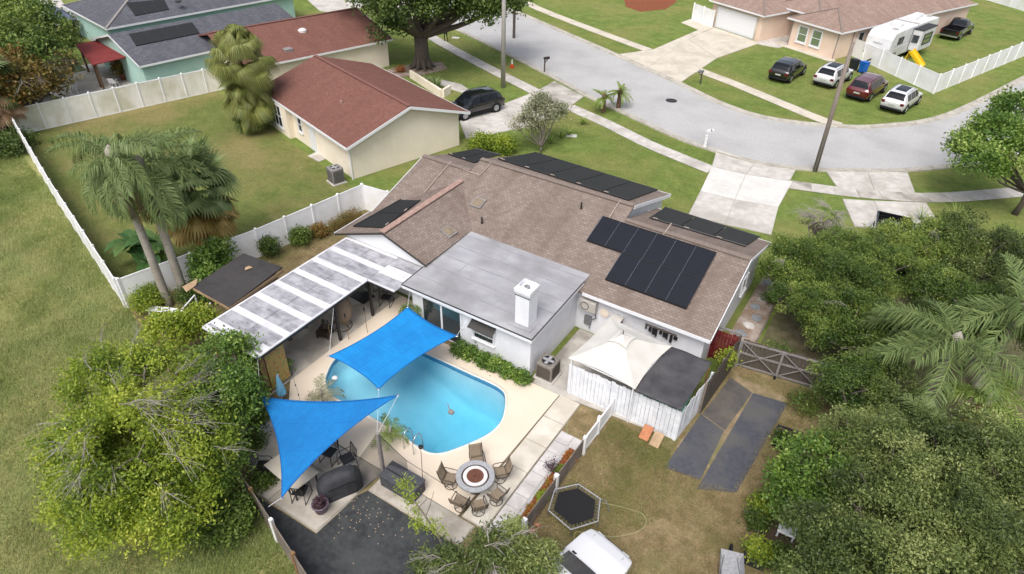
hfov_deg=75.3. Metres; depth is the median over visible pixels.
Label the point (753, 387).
side yard
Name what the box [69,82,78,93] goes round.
plastic chair
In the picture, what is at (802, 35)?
window
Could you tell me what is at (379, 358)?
shade sail
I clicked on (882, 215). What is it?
pickup truck
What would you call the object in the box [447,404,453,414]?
pool cleaner
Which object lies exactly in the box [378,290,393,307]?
metal chair
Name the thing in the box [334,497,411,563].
fallen leaves
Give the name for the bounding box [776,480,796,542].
potting table
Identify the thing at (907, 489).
willow tree
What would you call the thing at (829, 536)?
willow tree
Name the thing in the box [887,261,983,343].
tree
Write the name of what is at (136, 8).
solar heater
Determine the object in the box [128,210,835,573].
backyard lawn
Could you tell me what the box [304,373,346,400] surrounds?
palm
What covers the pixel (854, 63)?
wheelie bin
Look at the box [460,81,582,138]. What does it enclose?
driveway
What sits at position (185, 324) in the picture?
bush
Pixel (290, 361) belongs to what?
potted plant
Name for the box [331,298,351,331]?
egg chair
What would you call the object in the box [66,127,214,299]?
queen palm
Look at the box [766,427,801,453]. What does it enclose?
potted plant
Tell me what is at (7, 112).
fan palm
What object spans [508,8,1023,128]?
kerb
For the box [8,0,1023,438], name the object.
ground
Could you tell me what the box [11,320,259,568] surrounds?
broad tree
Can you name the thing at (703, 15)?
vinyl gate
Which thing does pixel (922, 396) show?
young palm
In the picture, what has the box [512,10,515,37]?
utility pole
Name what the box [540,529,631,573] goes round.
car
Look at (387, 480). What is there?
storage box
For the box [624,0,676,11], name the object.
mulch bed
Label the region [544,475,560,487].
croton
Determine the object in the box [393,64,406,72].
bush
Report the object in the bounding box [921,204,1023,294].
tree
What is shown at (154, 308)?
garden bench
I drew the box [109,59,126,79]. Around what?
potted plant
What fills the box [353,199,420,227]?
solar heater
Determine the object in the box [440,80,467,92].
garden path
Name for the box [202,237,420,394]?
patio cover
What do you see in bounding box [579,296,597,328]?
mini split
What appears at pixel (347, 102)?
house
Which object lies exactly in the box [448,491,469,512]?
swivel chair
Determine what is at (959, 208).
ornamental grass
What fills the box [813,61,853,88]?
parked car
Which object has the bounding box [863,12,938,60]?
camper trailer
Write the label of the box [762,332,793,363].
weeds
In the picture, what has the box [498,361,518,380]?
hedge shrub
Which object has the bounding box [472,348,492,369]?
hedge shrub
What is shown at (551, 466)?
purple shrub
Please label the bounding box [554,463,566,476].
croton
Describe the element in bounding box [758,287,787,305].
weeds
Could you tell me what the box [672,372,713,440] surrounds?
picket fence
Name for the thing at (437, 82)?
agave
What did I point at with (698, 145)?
kerb
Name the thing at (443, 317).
sliding door
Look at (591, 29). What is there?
sidewalk
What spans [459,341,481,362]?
hedge shrub
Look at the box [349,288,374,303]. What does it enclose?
table
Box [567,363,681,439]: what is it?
picket fence
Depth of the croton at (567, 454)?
26.05 m
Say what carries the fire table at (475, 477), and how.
on the pool deck
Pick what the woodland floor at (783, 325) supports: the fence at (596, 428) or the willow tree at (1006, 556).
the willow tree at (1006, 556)
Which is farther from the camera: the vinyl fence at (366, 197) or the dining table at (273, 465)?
the vinyl fence at (366, 197)
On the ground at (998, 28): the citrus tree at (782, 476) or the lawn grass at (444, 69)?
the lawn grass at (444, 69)
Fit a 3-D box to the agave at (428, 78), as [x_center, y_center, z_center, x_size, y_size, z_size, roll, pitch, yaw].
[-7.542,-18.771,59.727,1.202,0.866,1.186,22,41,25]
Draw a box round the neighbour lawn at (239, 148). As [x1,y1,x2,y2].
[22,91,350,277]
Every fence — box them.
[11,117,126,306]
[15,68,226,132]
[115,183,388,307]
[234,469,305,573]
[522,440,583,535]
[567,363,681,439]
[582,397,614,454]
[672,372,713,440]
[697,336,741,413]
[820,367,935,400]
[851,38,1023,93]
[988,0,1023,10]
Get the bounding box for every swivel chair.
[436,461,457,489]
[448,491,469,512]
[469,442,485,461]
[469,495,488,516]
[487,484,509,505]
[493,455,512,483]
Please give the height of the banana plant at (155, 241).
2.429 m
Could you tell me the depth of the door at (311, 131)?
47.69 m
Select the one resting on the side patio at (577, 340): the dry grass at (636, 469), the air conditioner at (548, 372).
the air conditioner at (548, 372)
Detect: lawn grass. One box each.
[388,38,522,93]
[447,32,552,84]
[483,114,707,212]
[524,10,634,51]
[583,103,713,162]
[682,74,818,122]
[716,50,1023,123]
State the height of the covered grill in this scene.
1.120 m
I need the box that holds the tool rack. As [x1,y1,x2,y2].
[645,323,677,342]
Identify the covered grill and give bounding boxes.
[316,464,356,502]
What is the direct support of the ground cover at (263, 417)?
on the backyard lawn at (580, 422)
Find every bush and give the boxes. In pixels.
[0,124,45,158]
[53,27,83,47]
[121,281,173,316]
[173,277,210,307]
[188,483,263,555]
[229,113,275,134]
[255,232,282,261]
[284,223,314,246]
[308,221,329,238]
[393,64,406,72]
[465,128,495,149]
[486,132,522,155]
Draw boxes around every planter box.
[744,544,764,570]
[755,515,793,550]
[771,424,802,449]
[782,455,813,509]
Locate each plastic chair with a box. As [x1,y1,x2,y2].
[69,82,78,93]
[107,79,119,87]
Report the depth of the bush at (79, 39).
66.64 m
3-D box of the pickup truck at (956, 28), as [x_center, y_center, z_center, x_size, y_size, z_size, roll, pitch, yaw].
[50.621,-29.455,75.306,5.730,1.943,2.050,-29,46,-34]
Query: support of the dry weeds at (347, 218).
on the backyard lawn at (580, 422)
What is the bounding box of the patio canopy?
[76,40,125,89]
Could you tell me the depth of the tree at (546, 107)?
48.01 m
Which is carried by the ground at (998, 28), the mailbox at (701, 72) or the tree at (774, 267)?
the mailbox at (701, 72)
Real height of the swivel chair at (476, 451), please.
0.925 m
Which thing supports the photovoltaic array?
on the house at (511, 261)
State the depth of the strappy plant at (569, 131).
51.36 m
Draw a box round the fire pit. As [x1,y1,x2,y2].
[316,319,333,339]
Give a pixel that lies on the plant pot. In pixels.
(323, 511)
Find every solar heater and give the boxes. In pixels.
[126,0,168,15]
[129,22,198,45]
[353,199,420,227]
[448,148,501,162]
[498,152,657,199]
[649,207,759,246]
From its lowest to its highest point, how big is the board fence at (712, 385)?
1.886 m
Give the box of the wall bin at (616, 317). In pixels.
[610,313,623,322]
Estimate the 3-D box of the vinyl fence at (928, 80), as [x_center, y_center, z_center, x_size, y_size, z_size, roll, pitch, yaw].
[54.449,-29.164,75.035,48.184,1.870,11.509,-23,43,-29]
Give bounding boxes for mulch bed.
[386,62,447,76]
[520,448,574,517]
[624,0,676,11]
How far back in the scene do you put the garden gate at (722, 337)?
30.29 m
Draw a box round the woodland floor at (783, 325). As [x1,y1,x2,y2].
[754,294,1023,573]
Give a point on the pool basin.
(427, 390)
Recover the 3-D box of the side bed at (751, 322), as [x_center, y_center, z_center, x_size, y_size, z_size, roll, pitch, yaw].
[12.490,1.361,33.843,1.360,0.138,8.600,22,41,25]
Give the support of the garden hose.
on the backyard lawn at (580, 422)
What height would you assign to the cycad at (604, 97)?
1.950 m
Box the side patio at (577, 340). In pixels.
[532,329,676,436]
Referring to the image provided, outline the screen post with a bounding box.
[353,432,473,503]
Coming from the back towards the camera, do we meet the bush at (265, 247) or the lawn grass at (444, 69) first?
the lawn grass at (444, 69)
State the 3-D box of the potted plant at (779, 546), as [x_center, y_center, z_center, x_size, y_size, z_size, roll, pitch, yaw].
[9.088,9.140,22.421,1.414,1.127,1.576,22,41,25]
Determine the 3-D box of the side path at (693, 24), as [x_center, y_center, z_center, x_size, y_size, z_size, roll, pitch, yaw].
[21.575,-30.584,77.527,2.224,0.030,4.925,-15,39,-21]
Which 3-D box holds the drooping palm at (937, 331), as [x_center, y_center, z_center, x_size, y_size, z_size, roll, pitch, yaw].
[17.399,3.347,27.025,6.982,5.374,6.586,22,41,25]
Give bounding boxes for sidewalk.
[412,17,538,92]
[525,2,650,50]
[567,105,715,172]
[697,69,842,126]
[788,180,1022,201]
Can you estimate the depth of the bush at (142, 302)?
32.71 m
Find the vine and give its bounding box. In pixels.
[714,346,743,370]
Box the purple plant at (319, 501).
[309,493,326,513]
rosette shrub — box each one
[184,244,223,282]
[186,262,223,301]
[196,235,240,265]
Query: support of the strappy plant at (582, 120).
on the ground at (998, 28)
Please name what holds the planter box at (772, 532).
on the backyard lawn at (580, 422)
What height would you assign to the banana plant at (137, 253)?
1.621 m
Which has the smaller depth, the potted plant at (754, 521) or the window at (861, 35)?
the potted plant at (754, 521)
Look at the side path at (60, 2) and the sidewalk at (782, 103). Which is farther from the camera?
the side path at (60, 2)
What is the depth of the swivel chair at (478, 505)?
23.87 m
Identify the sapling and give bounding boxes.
[391,472,449,565]
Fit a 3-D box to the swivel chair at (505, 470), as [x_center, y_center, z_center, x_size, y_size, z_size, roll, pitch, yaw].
[-0.358,6.911,25.040,0.706,0.925,0.598,-8,37,-12]
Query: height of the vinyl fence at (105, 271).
1.920 m
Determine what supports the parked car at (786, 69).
on the ground at (998, 28)
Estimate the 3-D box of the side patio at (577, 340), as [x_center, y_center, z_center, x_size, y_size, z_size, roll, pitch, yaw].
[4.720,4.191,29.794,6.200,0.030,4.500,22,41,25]
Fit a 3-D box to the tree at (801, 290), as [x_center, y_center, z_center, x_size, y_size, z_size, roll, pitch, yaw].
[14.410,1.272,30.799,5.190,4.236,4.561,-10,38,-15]
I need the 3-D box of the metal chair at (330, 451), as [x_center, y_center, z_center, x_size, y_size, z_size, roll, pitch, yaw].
[-7.067,6.325,25.645,0.571,0.966,0.696,15,38,17]
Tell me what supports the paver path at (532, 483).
on the backyard lawn at (580, 422)
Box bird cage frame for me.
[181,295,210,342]
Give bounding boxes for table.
[264,455,318,500]
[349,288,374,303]
[456,460,494,494]
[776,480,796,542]
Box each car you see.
[451,86,504,120]
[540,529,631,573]
[768,56,807,83]
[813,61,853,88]
[846,71,888,101]
[880,84,922,113]
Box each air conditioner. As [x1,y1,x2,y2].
[326,164,346,186]
[533,352,561,385]
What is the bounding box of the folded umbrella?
[276,374,285,398]
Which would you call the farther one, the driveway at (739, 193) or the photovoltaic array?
the driveway at (739, 193)
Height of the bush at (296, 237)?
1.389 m
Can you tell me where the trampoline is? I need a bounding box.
[547,484,608,535]
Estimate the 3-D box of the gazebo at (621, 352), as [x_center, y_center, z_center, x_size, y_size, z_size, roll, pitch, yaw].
[4.621,3.137,28.474,3.114,3.230,3.459,25,42,28]
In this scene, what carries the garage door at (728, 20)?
in the house at (829, 30)
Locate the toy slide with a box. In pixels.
[905,48,925,66]
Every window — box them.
[72,13,80,27]
[271,103,284,129]
[296,117,303,134]
[471,330,494,348]
[739,272,749,297]
[794,24,809,44]
[808,28,823,48]
[858,31,865,40]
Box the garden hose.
[530,502,646,546]
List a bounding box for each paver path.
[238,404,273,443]
[487,431,581,536]
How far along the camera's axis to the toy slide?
66.27 m
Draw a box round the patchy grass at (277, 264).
[137,212,361,375]
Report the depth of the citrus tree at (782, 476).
22.86 m
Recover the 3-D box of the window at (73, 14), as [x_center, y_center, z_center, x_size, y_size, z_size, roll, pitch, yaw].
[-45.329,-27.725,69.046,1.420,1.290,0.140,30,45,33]
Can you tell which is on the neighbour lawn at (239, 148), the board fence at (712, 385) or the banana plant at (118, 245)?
the banana plant at (118, 245)
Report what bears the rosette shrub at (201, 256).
on the backyard lawn at (580, 422)
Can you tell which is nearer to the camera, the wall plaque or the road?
the wall plaque
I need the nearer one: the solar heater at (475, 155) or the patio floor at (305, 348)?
the patio floor at (305, 348)
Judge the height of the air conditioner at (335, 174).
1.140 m
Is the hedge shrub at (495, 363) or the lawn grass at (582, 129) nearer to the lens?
the hedge shrub at (495, 363)
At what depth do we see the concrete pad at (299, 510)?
24.54 m
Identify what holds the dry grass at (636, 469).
on the backyard lawn at (580, 422)
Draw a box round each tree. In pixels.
[0,0,87,74]
[0,40,85,109]
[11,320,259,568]
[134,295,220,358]
[163,321,275,500]
[346,0,533,71]
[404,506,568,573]
[505,89,572,153]
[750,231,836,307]
[757,482,904,573]
[758,421,885,544]
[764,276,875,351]
[783,221,930,306]
[790,195,857,245]
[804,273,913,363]
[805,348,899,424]
[805,398,933,490]
[826,418,1023,568]
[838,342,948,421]
[845,504,1014,573]
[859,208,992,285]
[877,464,1023,573]
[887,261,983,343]
[898,398,1023,542]
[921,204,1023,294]
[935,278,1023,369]
[940,84,1023,215]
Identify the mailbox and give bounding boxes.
[544,56,549,71]
[698,70,703,83]
[703,129,713,146]
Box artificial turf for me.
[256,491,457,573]
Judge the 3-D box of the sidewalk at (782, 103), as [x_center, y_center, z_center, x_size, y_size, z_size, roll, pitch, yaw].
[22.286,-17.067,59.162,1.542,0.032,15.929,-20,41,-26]
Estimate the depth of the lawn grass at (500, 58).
64.78 m
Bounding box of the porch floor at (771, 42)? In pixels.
[757,35,788,47]
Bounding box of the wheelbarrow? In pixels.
[719,544,744,573]
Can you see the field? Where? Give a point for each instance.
(28, 159)
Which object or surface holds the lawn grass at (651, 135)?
on the ground at (998, 28)
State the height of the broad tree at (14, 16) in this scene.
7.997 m
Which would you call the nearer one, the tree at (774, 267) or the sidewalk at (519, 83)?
the tree at (774, 267)
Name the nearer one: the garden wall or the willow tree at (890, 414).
the willow tree at (890, 414)
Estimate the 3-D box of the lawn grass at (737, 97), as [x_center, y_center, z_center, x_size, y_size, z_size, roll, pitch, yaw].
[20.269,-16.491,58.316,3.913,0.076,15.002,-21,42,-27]
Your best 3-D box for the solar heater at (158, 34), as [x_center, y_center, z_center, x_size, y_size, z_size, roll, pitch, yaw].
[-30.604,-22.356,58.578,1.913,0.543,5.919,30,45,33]
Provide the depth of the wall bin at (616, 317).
30.79 m
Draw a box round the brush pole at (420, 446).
[418,444,422,477]
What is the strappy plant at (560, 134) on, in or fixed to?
on the ground at (998, 28)
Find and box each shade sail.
[257,359,399,506]
[327,292,468,424]
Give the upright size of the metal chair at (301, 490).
0.966 m
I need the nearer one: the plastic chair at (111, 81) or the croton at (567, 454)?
the croton at (567, 454)
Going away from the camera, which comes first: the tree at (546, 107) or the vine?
the vine
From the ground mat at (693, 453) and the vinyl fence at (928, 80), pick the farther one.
the vinyl fence at (928, 80)
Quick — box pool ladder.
[402,427,423,454]
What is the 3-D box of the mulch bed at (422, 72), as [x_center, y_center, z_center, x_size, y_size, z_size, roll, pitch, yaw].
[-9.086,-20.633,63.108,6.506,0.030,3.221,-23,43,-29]
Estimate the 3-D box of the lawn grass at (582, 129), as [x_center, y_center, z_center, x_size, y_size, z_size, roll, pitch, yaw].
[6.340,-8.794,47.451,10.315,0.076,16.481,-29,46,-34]
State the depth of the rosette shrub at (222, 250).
34.19 m
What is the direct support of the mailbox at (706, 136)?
on the kerb at (698, 145)
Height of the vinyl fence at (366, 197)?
1.870 m
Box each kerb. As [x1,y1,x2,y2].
[397,6,1016,171]
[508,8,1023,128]
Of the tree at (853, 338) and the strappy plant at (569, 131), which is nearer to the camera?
the tree at (853, 338)
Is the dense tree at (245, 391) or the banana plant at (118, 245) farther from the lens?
the banana plant at (118, 245)
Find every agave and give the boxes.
[422,73,431,80]
[429,75,441,85]
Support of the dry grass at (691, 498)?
on the backyard lawn at (580, 422)
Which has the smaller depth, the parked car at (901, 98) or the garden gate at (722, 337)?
the garden gate at (722, 337)
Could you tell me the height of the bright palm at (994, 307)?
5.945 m
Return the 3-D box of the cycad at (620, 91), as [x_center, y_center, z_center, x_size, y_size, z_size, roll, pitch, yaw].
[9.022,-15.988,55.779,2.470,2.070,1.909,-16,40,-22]
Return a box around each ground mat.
[664,414,723,479]
[697,393,786,491]
[702,377,751,429]
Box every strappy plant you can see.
[545,135,559,143]
[555,130,567,138]
[560,125,577,134]
[575,116,588,123]
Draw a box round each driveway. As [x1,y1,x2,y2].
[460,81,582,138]
[616,26,759,81]
[689,149,795,234]
[827,171,934,227]
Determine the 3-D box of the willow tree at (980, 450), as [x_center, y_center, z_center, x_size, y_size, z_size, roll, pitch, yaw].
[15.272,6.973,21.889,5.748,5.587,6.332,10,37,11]
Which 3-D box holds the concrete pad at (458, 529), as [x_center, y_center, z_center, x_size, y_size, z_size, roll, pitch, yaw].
[-3.344,8.074,24.270,4.200,0.085,0.930,22,41,25]
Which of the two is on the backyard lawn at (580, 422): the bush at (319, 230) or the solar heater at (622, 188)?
the bush at (319, 230)
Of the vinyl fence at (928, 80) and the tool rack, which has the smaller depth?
the tool rack
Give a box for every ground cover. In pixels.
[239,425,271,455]
[244,401,269,428]
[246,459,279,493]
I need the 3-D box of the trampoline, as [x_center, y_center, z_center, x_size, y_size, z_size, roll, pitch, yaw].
[2.267,8.049,24.107,2.008,0.520,1.775,28,44,31]
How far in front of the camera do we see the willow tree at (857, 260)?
31.10 m
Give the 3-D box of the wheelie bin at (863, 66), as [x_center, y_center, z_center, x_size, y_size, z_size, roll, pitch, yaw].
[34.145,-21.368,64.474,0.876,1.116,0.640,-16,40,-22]
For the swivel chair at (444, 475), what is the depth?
24.77 m
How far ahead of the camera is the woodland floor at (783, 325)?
31.52 m
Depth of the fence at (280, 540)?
22.50 m
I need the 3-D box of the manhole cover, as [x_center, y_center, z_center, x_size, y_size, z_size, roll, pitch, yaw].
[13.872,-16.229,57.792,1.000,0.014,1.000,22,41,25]
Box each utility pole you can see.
[501,0,505,87]
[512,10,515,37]
[813,42,854,171]
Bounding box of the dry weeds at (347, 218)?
[325,204,365,232]
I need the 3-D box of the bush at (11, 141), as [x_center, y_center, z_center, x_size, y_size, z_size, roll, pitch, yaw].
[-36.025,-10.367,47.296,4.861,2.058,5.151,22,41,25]
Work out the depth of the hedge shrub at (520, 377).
29.25 m
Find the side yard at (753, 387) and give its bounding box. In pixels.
[676,376,787,465]
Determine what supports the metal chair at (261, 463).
on the concrete pad at (299, 510)
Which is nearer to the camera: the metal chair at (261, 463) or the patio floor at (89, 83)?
the metal chair at (261, 463)
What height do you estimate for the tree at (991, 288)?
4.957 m
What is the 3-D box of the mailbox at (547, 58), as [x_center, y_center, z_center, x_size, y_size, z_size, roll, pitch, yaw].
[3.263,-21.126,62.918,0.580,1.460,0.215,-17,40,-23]
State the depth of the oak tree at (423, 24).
59.20 m
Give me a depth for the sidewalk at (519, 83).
64.54 m
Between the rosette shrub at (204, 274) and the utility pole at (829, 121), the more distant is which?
the utility pole at (829, 121)
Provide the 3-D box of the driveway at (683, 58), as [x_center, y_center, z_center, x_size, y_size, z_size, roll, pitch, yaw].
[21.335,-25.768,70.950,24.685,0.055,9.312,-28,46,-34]
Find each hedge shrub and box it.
[448,336,469,359]
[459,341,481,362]
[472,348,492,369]
[482,353,506,375]
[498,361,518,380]
[509,367,533,386]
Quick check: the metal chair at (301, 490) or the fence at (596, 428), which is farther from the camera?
the fence at (596, 428)
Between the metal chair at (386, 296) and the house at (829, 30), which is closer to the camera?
the metal chair at (386, 296)
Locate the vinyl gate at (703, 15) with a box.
[691,3,715,26]
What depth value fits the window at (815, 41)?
68.76 m
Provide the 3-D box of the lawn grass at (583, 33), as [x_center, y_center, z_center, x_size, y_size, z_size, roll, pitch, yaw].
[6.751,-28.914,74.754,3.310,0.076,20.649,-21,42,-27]
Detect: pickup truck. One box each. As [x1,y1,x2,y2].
[870,211,912,274]
[939,17,974,40]
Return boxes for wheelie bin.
[849,58,860,69]
[857,61,870,73]
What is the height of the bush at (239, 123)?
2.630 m
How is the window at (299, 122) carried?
in the house at (347, 102)
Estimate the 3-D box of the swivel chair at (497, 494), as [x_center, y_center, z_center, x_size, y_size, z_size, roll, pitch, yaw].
[-0.495,7.554,24.164,0.706,0.925,0.598,28,44,32]
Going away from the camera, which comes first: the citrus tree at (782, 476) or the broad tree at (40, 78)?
the citrus tree at (782, 476)
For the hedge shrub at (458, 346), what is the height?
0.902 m
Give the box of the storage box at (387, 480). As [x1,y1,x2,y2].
[378,465,425,503]
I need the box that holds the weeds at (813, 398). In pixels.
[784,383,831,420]
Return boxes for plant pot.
[311,496,328,514]
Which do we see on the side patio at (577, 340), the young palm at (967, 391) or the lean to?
the lean to
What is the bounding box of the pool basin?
[327,355,504,452]
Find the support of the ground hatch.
on the ground at (998, 28)
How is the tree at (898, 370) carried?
on the woodland floor at (783, 325)
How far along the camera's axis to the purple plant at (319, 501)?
23.62 m
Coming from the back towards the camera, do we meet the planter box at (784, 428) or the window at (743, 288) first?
the window at (743, 288)
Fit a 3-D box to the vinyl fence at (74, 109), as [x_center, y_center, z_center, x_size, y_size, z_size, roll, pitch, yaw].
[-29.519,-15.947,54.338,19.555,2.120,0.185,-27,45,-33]
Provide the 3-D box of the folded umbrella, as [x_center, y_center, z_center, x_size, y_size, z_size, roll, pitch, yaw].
[-9.796,4.217,28.026,0.404,1.402,0.414,22,41,25]
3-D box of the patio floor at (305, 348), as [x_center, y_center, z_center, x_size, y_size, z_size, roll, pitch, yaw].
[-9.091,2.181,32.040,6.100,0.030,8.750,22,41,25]
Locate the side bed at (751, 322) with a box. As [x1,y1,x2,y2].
[719,276,777,367]
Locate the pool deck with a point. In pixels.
(527, 406)
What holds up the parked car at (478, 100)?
on the driveway at (490, 121)
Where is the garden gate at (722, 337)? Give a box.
[707,326,741,360]
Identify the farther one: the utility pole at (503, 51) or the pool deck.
the utility pole at (503, 51)
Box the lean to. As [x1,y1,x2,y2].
[633,347,711,415]
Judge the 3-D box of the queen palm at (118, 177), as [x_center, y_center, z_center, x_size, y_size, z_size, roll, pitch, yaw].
[-17.370,-2.929,31.142,5.847,9.345,4.237,22,41,25]
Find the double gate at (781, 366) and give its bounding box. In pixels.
[734,339,827,386]
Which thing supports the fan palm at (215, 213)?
on the neighbour lawn at (239, 148)
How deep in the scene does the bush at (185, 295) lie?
33.13 m
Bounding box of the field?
[0,121,295,573]
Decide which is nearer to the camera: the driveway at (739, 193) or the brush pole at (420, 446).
the brush pole at (420, 446)
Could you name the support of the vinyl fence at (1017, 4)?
on the ground at (998, 28)
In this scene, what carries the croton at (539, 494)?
on the mulch bed at (534, 500)
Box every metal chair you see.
[249,452,271,478]
[288,482,312,504]
[319,440,340,467]
[336,441,356,464]
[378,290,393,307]
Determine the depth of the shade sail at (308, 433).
24.57 m
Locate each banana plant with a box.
[104,229,162,263]
[123,229,171,261]
[126,247,167,271]
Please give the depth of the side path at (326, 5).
81.87 m
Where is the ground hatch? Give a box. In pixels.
[566,134,576,137]
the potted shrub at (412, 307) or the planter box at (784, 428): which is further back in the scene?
the potted shrub at (412, 307)
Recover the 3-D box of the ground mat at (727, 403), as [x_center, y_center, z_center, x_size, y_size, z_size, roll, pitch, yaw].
[9.374,5.031,28.848,1.158,0.030,3.088,26,43,30]
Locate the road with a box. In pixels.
[398,1,1023,167]
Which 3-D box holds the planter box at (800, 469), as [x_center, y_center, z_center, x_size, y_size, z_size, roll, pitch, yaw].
[10.950,7.479,25.415,0.900,0.200,3.000,18,39,21]
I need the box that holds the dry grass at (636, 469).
[544,418,670,538]
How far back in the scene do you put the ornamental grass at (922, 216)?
41.73 m
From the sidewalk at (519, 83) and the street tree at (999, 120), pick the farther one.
the sidewalk at (519, 83)
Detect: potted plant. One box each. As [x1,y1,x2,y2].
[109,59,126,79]
[285,358,296,372]
[737,503,776,535]
[740,530,777,572]
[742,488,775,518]
[763,537,799,573]
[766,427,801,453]
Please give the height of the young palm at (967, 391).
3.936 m
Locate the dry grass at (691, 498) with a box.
[501,369,812,573]
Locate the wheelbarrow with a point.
(731, 561)
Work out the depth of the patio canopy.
57.66 m
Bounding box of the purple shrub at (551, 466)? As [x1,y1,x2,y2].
[542,456,559,473]
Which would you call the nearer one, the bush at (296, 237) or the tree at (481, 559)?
the tree at (481, 559)
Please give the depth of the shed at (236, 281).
31.52 m
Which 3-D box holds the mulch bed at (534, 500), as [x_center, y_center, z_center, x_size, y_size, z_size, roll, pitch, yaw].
[1.303,7.682,24.981,0.500,0.030,4.800,22,41,25]
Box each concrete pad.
[247,429,379,532]
[369,479,474,544]
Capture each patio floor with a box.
[33,63,131,97]
[213,284,412,396]
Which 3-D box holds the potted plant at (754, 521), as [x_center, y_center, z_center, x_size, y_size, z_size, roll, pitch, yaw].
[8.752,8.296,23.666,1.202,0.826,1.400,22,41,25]
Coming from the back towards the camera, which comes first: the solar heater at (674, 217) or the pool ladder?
the solar heater at (674, 217)
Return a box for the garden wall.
[409,70,450,97]
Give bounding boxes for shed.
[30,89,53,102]
[182,253,282,309]
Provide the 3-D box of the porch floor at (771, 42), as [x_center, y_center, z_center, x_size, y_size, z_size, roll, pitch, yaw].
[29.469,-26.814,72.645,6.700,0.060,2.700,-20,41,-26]
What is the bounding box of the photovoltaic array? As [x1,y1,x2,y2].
[587,216,716,308]
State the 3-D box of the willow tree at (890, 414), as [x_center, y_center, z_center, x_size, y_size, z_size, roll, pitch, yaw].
[12.509,6.394,23.288,4.823,4.814,4.269,-9,38,-13]
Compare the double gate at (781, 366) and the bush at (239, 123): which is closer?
the double gate at (781, 366)
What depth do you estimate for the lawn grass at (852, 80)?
61.33 m
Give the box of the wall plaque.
[600,309,608,316]
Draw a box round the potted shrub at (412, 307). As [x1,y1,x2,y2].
[398,302,421,315]
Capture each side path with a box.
[40,0,63,7]
[308,0,362,11]
[681,19,706,29]
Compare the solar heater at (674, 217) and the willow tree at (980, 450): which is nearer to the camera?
the willow tree at (980, 450)
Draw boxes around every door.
[307,124,317,152]
[421,296,462,342]
[715,7,756,38]
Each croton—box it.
[524,502,539,518]
[533,488,549,501]
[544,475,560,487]
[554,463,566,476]
[560,449,577,465]
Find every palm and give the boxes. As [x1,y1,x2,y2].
[0,54,28,133]
[42,128,180,307]
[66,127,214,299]
[148,131,241,247]
[204,24,279,135]
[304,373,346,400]
[379,412,410,443]
[856,293,1023,417]
[895,391,950,451]
[935,369,1023,436]
[941,251,1023,389]
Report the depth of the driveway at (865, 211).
44.90 m
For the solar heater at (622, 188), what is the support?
attached to the house at (511, 261)
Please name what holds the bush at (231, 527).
on the field
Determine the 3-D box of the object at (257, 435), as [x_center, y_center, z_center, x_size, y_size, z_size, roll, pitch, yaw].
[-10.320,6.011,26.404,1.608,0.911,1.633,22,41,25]
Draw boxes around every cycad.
[592,89,615,112]
[608,81,633,107]
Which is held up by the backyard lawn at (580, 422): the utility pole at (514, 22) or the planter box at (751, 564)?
the planter box at (751, 564)
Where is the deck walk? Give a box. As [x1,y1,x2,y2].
[462,395,579,528]
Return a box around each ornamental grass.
[906,206,932,219]
[942,200,978,219]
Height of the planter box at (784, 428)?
0.500 m
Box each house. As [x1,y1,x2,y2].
[62,0,295,83]
[198,7,470,179]
[334,154,770,374]
[709,0,977,61]
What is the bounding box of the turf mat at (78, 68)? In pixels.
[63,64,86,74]
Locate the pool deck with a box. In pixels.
[289,296,558,515]
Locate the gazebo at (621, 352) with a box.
[568,317,671,422]
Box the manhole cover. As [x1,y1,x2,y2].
[666,98,676,102]
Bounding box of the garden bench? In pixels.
[145,306,177,313]
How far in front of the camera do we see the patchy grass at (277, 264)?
37.22 m
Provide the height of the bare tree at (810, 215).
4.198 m
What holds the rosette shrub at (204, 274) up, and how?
on the backyard lawn at (580, 422)

